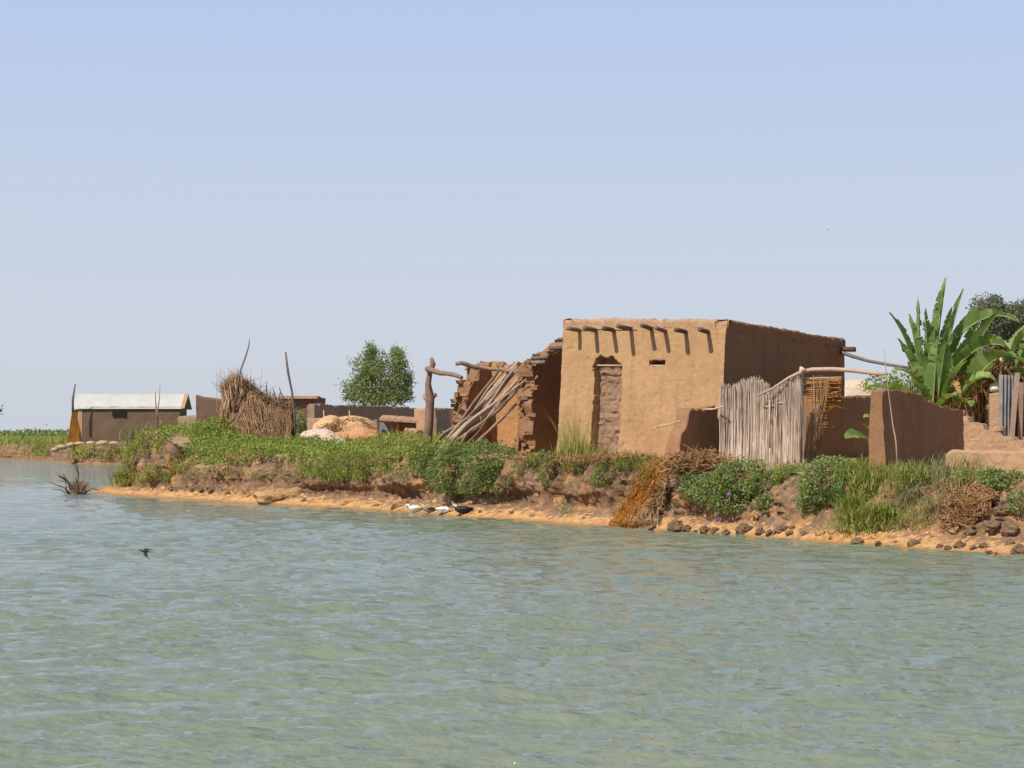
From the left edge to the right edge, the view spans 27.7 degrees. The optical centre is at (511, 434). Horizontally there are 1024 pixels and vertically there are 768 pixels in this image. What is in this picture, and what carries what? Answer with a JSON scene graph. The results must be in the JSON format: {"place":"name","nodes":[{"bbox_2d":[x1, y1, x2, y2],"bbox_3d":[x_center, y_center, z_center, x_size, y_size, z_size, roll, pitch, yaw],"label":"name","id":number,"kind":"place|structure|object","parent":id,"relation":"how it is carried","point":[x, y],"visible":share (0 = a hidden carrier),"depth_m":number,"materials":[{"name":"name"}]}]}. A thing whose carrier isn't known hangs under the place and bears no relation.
{"place":"outdoors","nodes":[
{"label":"outdoors","id":0,"kind":"place"},
{"bbox_2d":[0,459,1023,767],"bbox_3d":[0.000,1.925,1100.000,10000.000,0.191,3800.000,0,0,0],"label":"water","id":1,"kind":"structure","parent":0,"point":[224,635],"depth_m":18.86,"materials":[{"name":"liquid"}]},
{"bbox_2d":[49,464,96,493],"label":"dead branch","id":2,"kind":"object","parent":1,"relation":"in","point":[78,487],"visible":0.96,"depth_m":66.43,"materials":[{"name":"wood"}]},
{"bbox_2d":[0,428,1023,554],"bbox_3d":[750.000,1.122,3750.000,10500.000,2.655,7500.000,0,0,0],"label":"ground","id":3,"kind":"structure","parent":0,"point":[525,500],"depth_m":46.65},
{"bbox_2d":[0,426,68,436],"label":"scrub","id":4,"kind":"object","parent":3,"relation":"on","point":[40,433],"visible":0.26,"depth_m":506.75,"materials":[{"name":"green plant"}]},
{"bbox_2d":[0,435,133,460],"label":"grass","id":5,"kind":"structure","parent":3,"relation":"on","point":[45,442],"depth_m":153.10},
{"bbox_2d":[67,409,79,443],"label":"reed mats","id":6,"kind":"object","parent":3,"relation":"on","point":[74,433],"visible":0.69,"depth_m":137.69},
{"bbox_2d":[105,421,155,484],"bbox_3d":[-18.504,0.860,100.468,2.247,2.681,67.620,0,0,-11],"label":"grass clump","id":7,"kind":"object","parent":3,"relation":"on","point":[131,434],"visible":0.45,"depth_m":67.97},
{"bbox_2d":[74,393,191,442],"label":"tin roofed house","id":8,"kind":"structure","parent":3,"relation":"on","point":[100,416],"depth_m":138.10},
{"bbox_2d":[102,467,174,486],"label":"grass clump","id":9,"kind":"object","parent":3,"relation":"on","point":[161,476],"visible":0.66,"depth_m":65.32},
{"bbox_2d":[113,428,174,485],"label":"leafy bush","id":10,"kind":"object","parent":3,"relation":"on","point":[139,447],"visible":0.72,"depth_m":67.08,"materials":[{"name":"green plant"}]},
{"bbox_2d":[157,455,195,477],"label":"grass clump","id":11,"kind":"object","parent":3,"relation":"on","point":[184,468],"visible":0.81,"depth_m":62.60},
{"bbox_2d":[178,415,195,426],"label":"distant wall","id":12,"kind":"structure","parent":3,"relation":"on","point":[190,418],"depth_m":119.43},
{"bbox_2d":[196,395,221,423],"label":"slanted wall","id":13,"kind":"structure","parent":3,"relation":"on","point":[207,406],"depth_m":80.00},
{"bbox_2d":[182,414,235,455],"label":"leafy bush","id":14,"kind":"object","parent":3,"relation":"on","point":[200,426],"visible":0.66,"depth_m":65.06,"materials":[{"name":"green plant"}]},
{"bbox_2d":[211,369,297,441],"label":"straw stack","id":15,"kind":"object","parent":3,"relation":"on","point":[257,410],"visible":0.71,"depth_m":66.12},
{"bbox_2d":[233,338,249,411],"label":"bent pole","id":16,"kind":"object","parent":15,"relation":"on","point":[235,403],"visible":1,"depth_m":65.98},
{"bbox_2d":[253,488,286,503],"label":"earth block","id":17,"kind":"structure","parent":3,"relation":"on","point":[270,496],"depth_m":56.57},
{"bbox_2d":[285,352,296,440],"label":"upright pole","id":18,"kind":"object","parent":3,"relation":"on","point":[293,404],"visible":0.81,"depth_m":65.97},
{"bbox_2d":[283,487,298,498],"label":"earth block","id":19,"kind":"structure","parent":3,"relation":"on","point":[290,492],"depth_m":56.35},
{"bbox_2d":[177,462,412,483],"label":"bank grass","id":20,"kind":"structure","parent":3,"relation":"on","point":[266,475],"depth_m":56.62,"materials":[{"name":"green plant"}]},
{"bbox_2d":[271,396,325,430],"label":"house","id":21,"kind":"structure","parent":3,"relation":"on","point":[301,403],"depth_m":92.10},
{"bbox_2d":[148,416,449,476],"bbox_3d":[-7.769,0.340,80.680,12.511,1.856,60.204,0,0,-10],"label":"ground cover","id":22,"kind":"object","parent":3,"relation":"on","point":[308,447],"visible":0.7,"depth_m":60.12,"materials":[{"name":"green plant"}]},
{"bbox_2d":[295,409,307,434],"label":"dry shrub","id":23,"kind":"object","parent":3,"relation":"on","point":[302,425],"visible":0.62,"depth_m":68.90,"materials":[{"name":"green plant"}]},
{"bbox_2d":[307,418,320,429],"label":"fence wall","id":24,"kind":"structure","parent":3,"relation":"on","point":[311,422],"depth_m":77.87,"materials":[{"name":"brick"}]},
{"bbox_2d":[284,458,373,484],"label":"grass clump","id":25,"kind":"object","parent":3,"relation":"on","point":[356,474],"visible":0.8,"depth_m":55.10,"materials":[{"name":"green plant"}]},
{"bbox_2d":[300,415,380,444],"bbox_3d":[-5.358,-0.073,65.100,2.563,1.086,1.712,0,0,0],"label":"net heap","id":26,"kind":"object","parent":3,"relation":"on","point":[351,427],"visible":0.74,"depth_m":64.73,"materials":[{"name":"yellow fabric"}]},
{"bbox_2d":[312,446,383,476],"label":"leafy bush","id":27,"kind":"object","parent":3,"relation":"on","point":[335,467],"visible":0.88,"depth_m":54.28,"materials":[{"name":"green plant"}]},
{"bbox_2d":[307,403,415,430],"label":"compound wall","id":28,"kind":"structure","parent":3,"relation":"on","point":[368,412],"depth_m":89.57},
{"bbox_2d":[332,340,419,406],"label":"leafy tree","id":29,"kind":"object","parent":3,"relation":"on","point":[385,391],"visible":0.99,"depth_m":127.27,"materials":[{"name":"green plant"}]},
{"bbox_2d":[374,415,419,435],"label":"lean to","id":30,"kind":"object","parent":3,"relation":"on","point":[391,426],"visible":0.44,"depth_m":72.30,"materials":[{"name":"brown metal"}]},
{"bbox_2d":[391,499,408,507],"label":"earth block","id":31,"kind":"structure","parent":3,"relation":"on","point":[398,503],"depth_m":51.41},
{"bbox_2d":[404,504,422,512],"bbox_3d":[-2.352,1.784,50.125,0.478,0.230,0.213,0,0,-27],"label":"duck","id":32,"kind":"object","parent":3,"relation":"on","point":[414,508],"visible":0.95,"depth_m":50.09},
{"bbox_2d":[364,432,465,471],"bbox_3d":[-2.801,0.461,55.014,2.305,1.102,10.672,0,0,-8],"label":"leafy bush","id":33,"kind":"object","parent":3,"relation":"on","point":[411,441],"visible":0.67,"depth_m":52.63,"materials":[{"name":"green plant"}]},
{"bbox_2d":[422,357,436,452],"bbox_3d":[-2.072,-0.600,51.998,0.410,2.661,0.246,0,0,0],"label":"forked post","id":34,"kind":"object","parent":3,"relation":"on","point":[429,395],"visible":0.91,"depth_m":51.93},
{"bbox_2d":[425,366,462,379],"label":"cross pole","id":35,"kind":"object","parent":34,"relation":"attached to","point":[439,372],"visible":1,"depth_m":51.22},
{"bbox_2d":[414,408,453,431],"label":"gate pier","id":36,"kind":"structure","parent":3,"relation":"on","point":[419,412],"depth_m":87.86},
{"bbox_2d":[433,408,449,436],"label":"wall","id":37,"kind":"structure","parent":3,"relation":"on","point":[442,418],"depth_m":76.38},
{"bbox_2d":[435,501,453,512],"bbox_3d":[-1.597,1.713,48.761,0.471,0.326,0.198,0,0,33],"label":"duck","id":38,"kind":"object","parent":3,"relation":"on","point":[441,509],"visible":0.96,"depth_m":48.71},
{"bbox_2d":[435,399,485,445],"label":"leaning pole","id":39,"kind":"object","parent":3,"relation":"on","point":[443,434],"visible":0.95,"depth_m":50.56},
{"bbox_2d":[450,503,473,514],"bbox_3d":[-1.139,1.721,47.766,0.550,0.274,0.245,0,0,-27],"label":"duck","id":40,"kind":"object","parent":3,"relation":"on","point":[462,509],"visible":1,"depth_m":47.72},
{"bbox_2d":[411,437,519,498],"bbox_3d":[-1.205,0.815,49.605,1.733,1.513,4.219,0,0,-32],"label":"leafy bush","id":41,"kind":"object","parent":3,"relation":"on","point":[451,454],"visible":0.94,"depth_m":49.19,"materials":[{"name":"green plant"}]},
{"bbox_2d":[433,380,502,456],"bbox_3d":[-1.074,-0.355,50.431,2.209,1.898,0.163,0,0,37],"label":"leaning pole","id":42,"kind":"object","parent":3,"relation":"on","point":[452,432],"visible":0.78,"depth_m":50.59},
{"bbox_2d":[437,362,505,449],"bbox_3d":[-0.996,-0.631,50.704,2.147,2.244,0.160,0,0,37],"label":"leaning pole","id":43,"kind":"object","parent":3,"relation":"on","point":[475,400],"visible":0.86,"depth_m":50.56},
{"bbox_2d":[455,409,494,449],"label":"leaning pole","id":44,"kind":"object","parent":3,"relation":"on","point":[474,427],"visible":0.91,"depth_m":49.34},
{"bbox_2d":[434,377,517,459],"bbox_3d":[-0.752,-0.472,49.816,2.782,2.277,0.160,0,0,34],"label":"leaning pole","id":45,"kind":"object","parent":3,"relation":"on","point":[473,418],"visible":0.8,"depth_m":49.74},
{"bbox_2d":[444,360,519,445],"bbox_3d":[-0.788,-0.677,50.261,2.294,2.178,0.150,0,0,34],"label":"leaning pole","id":46,"kind":"object","parent":3,"relation":"on","point":[517,362],"visible":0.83,"depth_m":49.97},
{"bbox_2d":[459,375,512,436],"bbox_3d":[-0.912,-0.424,50.256,2.333,1.970,0.146,0,0,40],"label":"leaning pole","id":47,"kind":"object","parent":3,"relation":"on","point":[487,399],"visible":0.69,"depth_m":49.95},
{"bbox_2d":[466,395,512,443],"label":"leaning pole","id":48,"kind":"object","parent":3,"relation":"on","point":[484,423],"visible":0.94,"depth_m":49.41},
{"bbox_2d":[464,386,519,443],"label":"leaning pole","id":49,"kind":"object","parent":3,"relation":"on","point":[493,414],"visible":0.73,"depth_m":49.62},
{"bbox_2d":[482,461,524,494],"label":"grass clump","id":50,"kind":"object","parent":3,"relation":"on","point":[506,482],"visible":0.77,"depth_m":47.45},
{"bbox_2d":[473,375,538,443],"bbox_3d":[-0.200,-0.470,49.496,2.096,1.848,0.157,0,0,36],"label":"leaning pole","id":51,"kind":"object","parent":3,"relation":"on","point":[496,423],"visible":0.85,"depth_m":49.52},
{"bbox_2d":[450,338,562,455],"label":"ruined house","id":52,"kind":"structure","parent":3,"relation":"on","point":[525,425],"depth_m":49.62,"materials":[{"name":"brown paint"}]},
{"bbox_2d":[459,364,510,427],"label":"leaning pole","id":53,"kind":"object","parent":52,"relation":"on","point":[493,382],"visible":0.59,"depth_m":50.34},
{"bbox_2d":[459,366,517,435],"bbox_3d":[-0.724,-0.625,50.042,2.206,2.019,0.140,0,0,37],"label":"leaning pole","id":54,"kind":"object","parent":52,"relation":"on","point":[501,386],"visible":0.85,"depth_m":49.72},
{"bbox_2d":[453,379,526,442],"bbox_3d":[-0.533,-0.535,49.523,2.222,1.556,0.106,0,0,39],"label":"leaning pole","id":55,"kind":"object","parent":52,"relation":"on","point":[500,400],"visible":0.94,"depth_m":49.33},
{"bbox_2d":[506,447,541,465],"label":"leafy bush","id":56,"kind":"object","parent":3,"relation":"on","point":[530,462],"visible":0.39,"depth_m":46.68,"materials":[{"name":"green plant"}]},
{"bbox_2d":[535,448,557,484],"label":"leafy bush","id":57,"kind":"object","parent":3,"relation":"on","point":[544,460],"visible":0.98,"depth_m":46.11,"materials":[{"name":"green plant"}]},
{"bbox_2d":[544,409,604,457],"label":"grass clump","id":58,"kind":"object","parent":3,"relation":"on","point":[566,449],"visible":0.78,"depth_m":46.33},
{"bbox_2d":[540,437,615,462],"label":"grass clump","id":59,"kind":"object","parent":3,"relation":"on","point":[587,450],"visible":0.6,"depth_m":46.08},
{"bbox_2d":[505,450,660,465],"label":"dry litter","id":60,"kind":"object","parent":3,"relation":"on","point":[592,457],"visible":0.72,"depth_m":44.94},
{"bbox_2d":[544,474,635,503],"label":"hanging roots","id":61,"kind":"object","parent":3,"relation":"on","point":[591,492],"visible":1,"depth_m":44.41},
{"bbox_2d":[588,462,615,488],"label":"leafy bush","id":62,"kind":"object","parent":3,"relation":"on","point":[596,477],"visible":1,"depth_m":44.10,"materials":[{"name":"green plant"}]},
{"bbox_2d":[559,459,646,471],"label":"leafy bush","id":63,"kind":"object","parent":3,"relation":"on","point":[620,466],"visible":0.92,"depth_m":43.76,"materials":[{"name":"green plant"}]},
{"bbox_2d":[606,450,663,470],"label":"grass clump","id":64,"kind":"object","parent":3,"relation":"on","point":[650,457],"visible":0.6,"depth_m":43.64,"materials":[{"name":"green plant"}]},
{"bbox_2d":[607,458,669,527],"bbox_3d":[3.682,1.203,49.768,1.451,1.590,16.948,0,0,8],"label":"dry straw","id":65,"kind":"object","parent":3,"relation":"on","point":[620,518],"visible":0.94,"depth_m":43.06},
{"bbox_2d":[624,463,673,527],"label":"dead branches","id":66,"kind":"object","parent":3,"relation":"on","point":[655,518],"visible":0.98,"depth_m":42.29,"materials":[{"name":"plant"}]},
{"bbox_2d":[625,459,668,489],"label":"grass clump","id":67,"kind":"object","parent":66,"relation":"on","point":[648,467],"visible":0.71,"depth_m":43.18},
{"bbox_2d":[667,520,683,531],"bbox_3d":[3.199,1.801,40.602,0.370,0.250,0.463,-12,17,-31],"label":"mud clod","id":68,"kind":"object","parent":3,"relation":"on","point":[675,525],"visible":0.93,"depth_m":40.48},
{"bbox_2d":[675,471,702,501],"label":"leafy bush","id":69,"kind":"object","parent":3,"relation":"on","point":[683,484],"visible":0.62,"depth_m":41.20,"materials":[{"name":"green plant"}]},
{"bbox_2d":[664,405,717,459],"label":"broken wall","id":70,"kind":"structure","parent":3,"relation":"on","point":[694,427],"depth_m":43.99,"materials":[{"name":"soil"}]},
{"bbox_2d":[649,444,740,479],"bbox_3d":[3.969,0.562,43.880,1.790,0.757,5.937,0,0,8],"label":"straw heap","id":71,"kind":"object","parent":3,"relation":"on","point":[692,460],"visible":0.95,"depth_m":41.45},
{"bbox_2d":[556,317,855,457],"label":"mud house","id":72,"kind":"structure","parent":3,"relation":"on","point":[631,384],"depth_m":46.45,"materials":[{"name":"beige soil"}]},
{"bbox_2d":[840,350,908,367],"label":"roof pole","id":73,"kind":"object","parent":72,"relation":"attached to","point":[850,355],"visible":0.81,"depth_m":49.74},
{"bbox_2d":[494,455,934,486],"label":"bank grass","id":74,"kind":"structure","parent":3,"relation":"on","point":[627,468],"depth_m":44.18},
{"bbox_2d":[683,455,781,514],"bbox_3d":[4.482,0.989,40.018,1.312,1.211,2.302,0,0,-40],"label":"leafy bush","id":75,"kind":"object","parent":3,"relation":"on","point":[719,475],"visible":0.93,"depth_m":39.97,"materials":[{"name":"green plant"}]},
{"bbox_2d":[735,522,752,533],"bbox_3d":[4.356,1.790,39.015,0.371,0.279,0.240,-1,11,-8],"label":"mud clod","id":76,"kind":"object","parent":3,"relation":"on","point":[742,528],"visible":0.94,"depth_m":38.94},
{"bbox_2d":[719,366,822,463],"bbox_3d":[5.568,-0.248,43.845,2.022,2.297,1.737,0,0,31],"label":"reed fence","id":77,"kind":"object","parent":3,"relation":"on","point":[768,425],"visible":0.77,"depth_m":43.21,"materials":[{"name":"wicker"}]},
{"bbox_2d":[756,366,887,396],"bbox_3d":[6.339,-1.089,42.355,2.868,0.623,0.293,0,0,32],"label":"fence rail","id":78,"kind":"object","parent":77,"relation":"attached to","point":[802,370],"visible":0.98,"depth_m":42.37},
{"bbox_2d":[805,375,841,454],"bbox_3d":[6.730,-0.283,44.617,0.822,1.965,0.641,0,0,0],"label":"hanging mat","id":79,"kind":"object","parent":77,"relation":"hanging from","point":[827,390],"visible":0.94,"depth_m":44.75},
{"bbox_2d":[752,456,813,478],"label":"grass clump","id":80,"kind":"object","parent":3,"relation":"on","point":[788,462],"visible":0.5,"depth_m":39.63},
{"bbox_2d":[771,463,806,484],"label":"leafy bush","id":81,"kind":"object","parent":3,"relation":"on","point":[778,475],"visible":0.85,"depth_m":39.18,"materials":[{"name":"green plant"}]},
{"bbox_2d":[791,454,862,515],"bbox_3d":[5.839,0.973,38.563,1.348,1.243,3.132,0,0,8],"label":"leafy bush","id":82,"kind":"object","parent":3,"relation":"on","point":[817,485],"visible":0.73,"depth_m":37.67,"materials":[{"name":"green plant"}]},
{"bbox_2d":[803,395,870,458],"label":"courtyard wall","id":83,"kind":"structure","parent":3,"relation":"on","point":[849,414],"depth_m":48.06,"materials":[{"name":"soil"}]},
{"bbox_2d":[803,514,894,539],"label":"grass clump","id":84,"kind":"object","parent":3,"relation":"on","point":[850,531],"visible":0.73,"depth_m":36.09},
{"bbox_2d":[844,413,869,462],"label":"banana plant","id":85,"kind":"object","parent":3,"relation":"on","point":[850,433],"visible":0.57,"depth_m":39.18,"materials":[{"name":"green plant"}]},
{"bbox_2d":[844,379,872,395],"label":"wall","id":86,"kind":"structure","parent":3,"relation":"on","point":[851,388],"depth_m":55.13,"materials":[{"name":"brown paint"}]},
{"bbox_2d":[826,452,901,483],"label":"grass clump","id":87,"kind":"object","parent":3,"relation":"on","point":[861,465],"visible":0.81,"depth_m":36.94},
{"bbox_2d":[827,466,904,532],"bbox_3d":[6.213,1.143,36.531,1.706,1.242,2.125,0,0,0],"label":"grass clump","id":88,"kind":"object","parent":3,"relation":"on","point":[856,507],"visible":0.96,"depth_m":36.26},
{"bbox_2d":[857,371,914,393],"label":"leafy bush","id":89,"kind":"object","parent":3,"relation":"on","point":[892,379],"visible":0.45,"depth_m":46.95,"materials":[{"name":"green plant"}]},
{"bbox_2d":[884,351,897,467],"bbox_3d":[6.727,-0.460,36.735,0.130,2.109,0.305,0,0,-44],"label":"thin stick","id":90,"kind":"object","parent":3,"relation":"on","point":[891,415],"visible":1,"depth_m":36.79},
{"bbox_2d":[856,455,938,497],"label":"grass clump","id":91,"kind":"object","parent":3,"relation":"on","point":[896,479],"visible":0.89,"depth_m":36.31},
{"bbox_2d":[869,501,939,532],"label":"grass clump","id":92,"kind":"object","parent":3,"relation":"on","point":[907,518],"visible":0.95,"depth_m":35.65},
{"bbox_2d":[873,474,947,520],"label":"grass clump","id":93,"kind":"object","parent":3,"relation":"on","point":[902,495],"visible":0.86,"depth_m":35.91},
{"bbox_2d":[868,389,963,468],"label":"garden wall","id":94,"kind":"structure","parent":3,"relation":"on","point":[924,428],"depth_m":38.12,"materials":[{"name":"soil"}]},
{"bbox_2d":[896,465,940,484],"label":"leafy bush","id":95,"kind":"object","parent":3,"relation":"on","point":[901,476],"visible":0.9,"depth_m":36.17,"materials":[{"name":"green plant"}]},
{"bbox_2d":[863,277,1018,421],"bbox_3d":[8.831,-1.466,43.520,3.361,3.713,2.653,0,0,0],"label":"banana plant","id":96,"kind":"object","parent":3,"relation":"on","point":[936,367],"visible":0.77,"depth_m":43.31,"materials":[{"name":"green plant"}]},
{"bbox_2d":[902,446,1018,494],"bbox_3d":[8.342,0.602,36.785,1.997,0.944,4.120,0,0,31],"label":"grass clump","id":97,"kind":"object","parent":3,"relation":"on","point":[943,475],"visible":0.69,"depth_m":35.85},
{"bbox_2d":[936,477,998,531],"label":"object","id":98,"kind":"object","parent":3,"relation":"on","point":[970,501],"visible":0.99,"depth_m":34.63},
{"bbox_2d":[949,466,985,483],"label":"leafy bush","id":99,"kind":"object","parent":3,"relation":"on","point":[960,472],"visible":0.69,"depth_m":35.28,"materials":[{"name":"green plant"}]},
{"bbox_2d":[962,527,976,535],"bbox_3d":[7.558,1.621,34.359,0.237,0.172,0.307,-2,1,-34],"label":"mud clod","id":100,"kind":"object","parent":3,"relation":"on","point":[970,531],"visible":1,"depth_m":34.27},
{"bbox_2d":[945,449,1023,470],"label":"wall","id":101,"kind":"structure","parent":3,"relation":"on","point":[1010,459],"depth_m":35.78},
{"bbox_2d":[955,341,1023,439],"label":"straw shelter","id":102,"kind":"object","parent":3,"relation":"on","point":[996,370],"visible":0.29,"depth_m":44.31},
{"bbox_2d":[983,520,1000,532],"bbox_3d":[7.857,1.500,34.014,0.266,0.211,0.288,0,0,-2],"label":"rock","id":103,"kind":"object","parent":3,"relation":"on","point":[990,526],"visible":1,"depth_m":33.91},
{"bbox_2d":[963,410,1023,450],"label":"stepped wall","id":104,"kind":"structure","parent":3,"relation":"on","point":[978,436],"depth_m":41.06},
{"bbox_2d":[988,392,999,429],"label":"brick pier","id":105,"kind":"structure","parent":3,"relation":"on","point":[994,410],"depth_m":42.59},
{"bbox_2d":[989,382,998,392],"bbox_3d":[10.039,-0.965,43.198,0.278,0.232,0.223,0,0,0],"label":"metal pot","id":106,"kind":"object","parent":105,"relation":"on","point":[993,387],"visible":0.79,"depth_m":43.13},
{"bbox_2d":[965,291,1023,357],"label":"old tree","id":107,"kind":"object","parent":3,"relation":"on","point":[1006,329],"visible":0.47,"depth_m":57.36,"materials":[{"name":"green plant"}]},
{"bbox_2d":[991,506,1006,514],"bbox_3d":[7.979,1.242,34.020,0.282,0.169,0.166,2,7,3],"label":"mud clod","id":108,"kind":"object","parent":3,"relation":"on","point":[998,510],"visible":1,"depth_m":33.97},
{"bbox_2d":[975,466,1023,515],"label":"leafy bush","id":109,"kind":"object","parent":3,"relation":"on","point":[994,481],"visible":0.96,"depth_m":34.51,"materials":[{"name":"green plant"}]},
{"bbox_2d":[999,375,1014,436],"bbox_3d":[10.031,-0.548,42.145,0.325,1.339,0.235,0,0,0],"label":"tin sheet","id":110,"kind":"object","parent":3,"relation":"on","point":[1006,384],"visible":0.88,"depth_m":42.14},
{"bbox_2d":[1000,519,1018,536],"bbox_3d":[8.095,1.541,33.831,0.286,0.323,0.432,11,-12,-24],"label":"rock","id":111,"kind":"object","parent":3,"relation":"on","point":[1009,527],"visible":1,"depth_m":33.72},
{"bbox_2d":[1004,325,1023,377],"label":"banana plant","id":112,"kind":"object","parent":3,"relation":"on","point":[1017,337],"visible":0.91,"depth_m":42.73,"materials":[{"name":"green plant"}]},
{"bbox_2d":[1009,373,1019,436],"bbox_3d":[10.133,-0.517,41.965,0.283,1.453,0.080,0,0,-33],"label":"plank","id":113,"kind":"object","parent":3,"relation":"on","point":[1014,404],"visible":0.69,"depth_m":41.96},
{"bbox_2d":[1010,543,1023,553],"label":"mud clod","id":114,"kind":"object","parent":3,"relation":"on","point":[1018,548],"visible":0.83,"depth_m":32.34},
{"bbox_2d":[1018,382,1023,439],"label":"plank","id":115,"kind":"object","parent":3,"relation":"on","point":[1020,410],"visible":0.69,"depth_m":42.30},
{"bbox_2d":[0,0,1023,433],"label":"sky","id":116,"kind":"structure","parent":0,"point":[183,183],"materials":[{"name":"blue"}]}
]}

